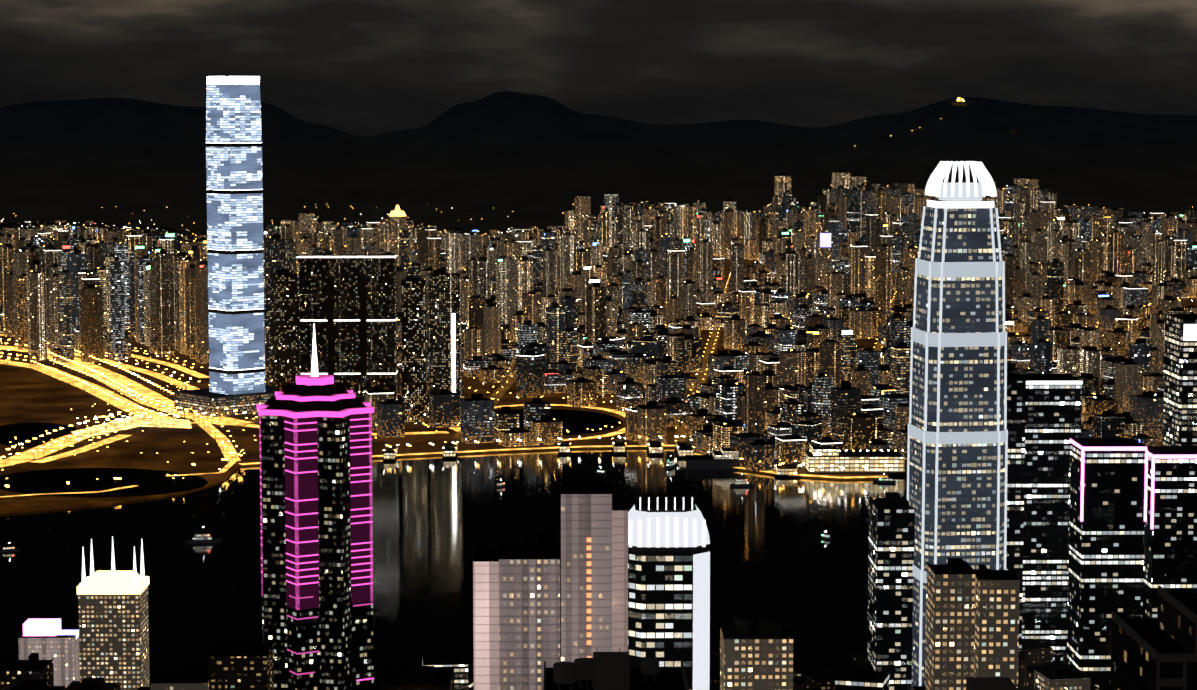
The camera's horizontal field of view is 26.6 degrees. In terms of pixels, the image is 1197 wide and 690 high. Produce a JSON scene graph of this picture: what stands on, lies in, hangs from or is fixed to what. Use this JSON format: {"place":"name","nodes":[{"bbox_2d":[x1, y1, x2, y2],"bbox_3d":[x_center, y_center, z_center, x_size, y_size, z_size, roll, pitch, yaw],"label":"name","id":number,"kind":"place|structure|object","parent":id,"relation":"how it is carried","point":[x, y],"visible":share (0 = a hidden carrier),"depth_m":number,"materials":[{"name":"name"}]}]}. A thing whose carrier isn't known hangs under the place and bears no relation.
{"place":"outdoors","nodes":[
{"label":"outdoors","id":0,"kind":"place"},
{"bbox_2d":[257,324,373,689],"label":"skyscraper","id":1,"kind":"structure","parent":0,"point":[315,442],"depth_m":1413.13,"materials":[{"name":"black"}]},
{"bbox_2d":[0,447,906,689],"bbox_3d":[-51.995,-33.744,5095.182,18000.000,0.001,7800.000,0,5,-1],"label":"harbour water","id":2,"kind":"structure","parent":0,"point":[437,520],"depth_m":2572.69,"materials":[{"name":"black liquid"}]},
{"bbox_2d":[0,542,20,551],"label":"launch","id":3,"kind":"object","parent":2,"relation":"on","point":[9,548],"visible":0.94,"depth_m":2542.64,"materials":[{"name":"white"}]},
{"bbox_2d":[186,527,221,542],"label":"ferry","id":4,"kind":"object","parent":2,"relation":"on","point":[203,537],"visible":1,"depth_m":2592.62,"materials":[{"name":"black"}]},
{"bbox_2d":[495,479,505,487],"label":"launch","id":5,"kind":"object","parent":2,"relation":"on","point":[501,484],"visible":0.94,"depth_m":2971.98,"materials":[{"name":"white"}]},
{"bbox_2d":[383,438,799,477],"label":"waterfront buildings","id":6,"kind":"structure","parent":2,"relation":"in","point":[654,448],"depth_m":3237.04,"materials":[{"name":"white"}]},
{"bbox_2d":[595,467,606,474],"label":"launch","id":7,"kind":"object","parent":2,"relation":"on","point":[601,472],"visible":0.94,"depth_m":3077.97,"materials":[{"name":"white"}]},
{"bbox_2d":[665,455,675,468],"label":"ferry","id":8,"kind":"object","parent":2,"relation":"on","point":[670,464],"visible":1,"depth_m":3127.28,"materials":[{"name":"white"}]},
{"bbox_2d":[685,424,777,469],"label":"ship","id":9,"kind":"object","parent":2,"relation":"on","point":[725,458],"visible":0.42,"depth_m":3114.50,"materials":[{"name":"black"}]},
{"bbox_2d":[730,474,754,486],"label":"ferry","id":10,"kind":"object","parent":2,"relation":"on","point":[741,482],"visible":0.94,"depth_m":2976.91,"materials":[{"name":"black"}]},
{"bbox_2d":[821,531,830,539],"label":"launch","id":11,"kind":"object","parent":2,"relation":"on","point":[825,536],"visible":1,"depth_m":2615.29,"materials":[{"name":"white"}]},
{"bbox_2d":[872,473,895,482],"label":"ferry","id":12,"kind":"object","parent":2,"relation":"on","point":[884,480],"visible":0.96,"depth_m":3004.84,"materials":[{"name":"black"}]},
{"bbox_2d":[0,91,1196,237],"bbox_3d":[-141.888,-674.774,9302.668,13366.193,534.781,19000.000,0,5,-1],"label":"mountain range","id":13,"kind":"structure","parent":0,"point":[538,161],"depth_m":9943.80,"materials":[{"name":"black"}]},
{"bbox_2d":[0,314,1196,689],"bbox_3d":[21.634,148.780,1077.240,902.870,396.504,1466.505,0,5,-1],"label":"foreground buildings","id":14,"kind":"structure","parent":0,"point":[1092,584],"depth_m":1431.56,"materials":[{"name":"grey"}]},
{"bbox_2d":[0,256,1196,513],"bbox_3d":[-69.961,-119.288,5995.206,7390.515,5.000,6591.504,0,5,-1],"label":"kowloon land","id":15,"kind":"structure","parent":0,"point":[28,394],"depth_m":3467.72,"materials":[{"name":"brown"}]},
{"bbox_2d":[174,76,272,416],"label":"skyscraper","id":16,"kind":"structure","parent":15,"relation":"on","point":[234,189],"depth_m":3646.53,"materials":[{"name":"grey"}]},
{"bbox_2d":[265,233,460,421],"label":"apartment towers","id":17,"kind":"structure","parent":15,"relation":"on","point":[346,304],"depth_m":3597.66,"materials":[{"name":"grey"}]},
{"bbox_2d":[0,269,1064,496],"bbox_3d":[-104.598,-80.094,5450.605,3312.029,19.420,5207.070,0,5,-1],"label":"kowloon lamps","id":18,"kind":"object","parent":15,"relation":"on","point":[150,411],"visible":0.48,"depth_m":3560.17,"materials":[{"name":"yellow"}]},
{"bbox_2d":[0,276,1140,496],"bbox_3d":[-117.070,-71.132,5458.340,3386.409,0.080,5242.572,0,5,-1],"label":"roads","id":19,"kind":"structure","parent":15,"relation":"on","point":[92,482],"depth_m":3435.84,"materials":[{"name":"yellow"}]},
{"bbox_2d":[1,185,1188,471],"bbox_3d":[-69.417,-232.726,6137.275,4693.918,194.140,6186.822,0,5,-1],"label":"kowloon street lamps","id":20,"kind":"object","parent":15,"relation":"on","point":[575,329],"visible":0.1,"depth_m":4489.75,"materials":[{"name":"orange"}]},
{"bbox_2d":[0,181,1196,471],"bbox_3d":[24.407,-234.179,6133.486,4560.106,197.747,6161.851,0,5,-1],"label":"city buildings","id":21,"kind":"structure","parent":15,"relation":"on","point":[536,295],"depth_m":4726.07,"materials":[{"name":"brown concrete"}]},
{"bbox_2d":[299,170,1037,287],"bbox_3d":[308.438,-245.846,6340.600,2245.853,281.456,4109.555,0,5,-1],"label":"skyscrapers","id":22,"kind":"structure","parent":15,"relation":"on","point":[577,217],"depth_m":7381.74,"materials":[{"name":"brown"}]},
{"bbox_2d":[804,444,906,475],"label":"terminal building","id":23,"kind":"structure","parent":15,"relation":"on","point":[889,462],"depth_m":3067.75,"materials":[{"name":"brown"}]},
{"bbox_2d":[0,0,1196,135],"label":"sky","id":24,"kind":"structure","parent":0,"point":[355,67],"materials":[{"name":"black"}]},
{"bbox_2d":[907,161,1007,685],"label":"skyscraper","id":25,"kind":"structure","parent":0,"point":[957,455],"depth_m":1467.40,"materials":[{"name":"grey"}]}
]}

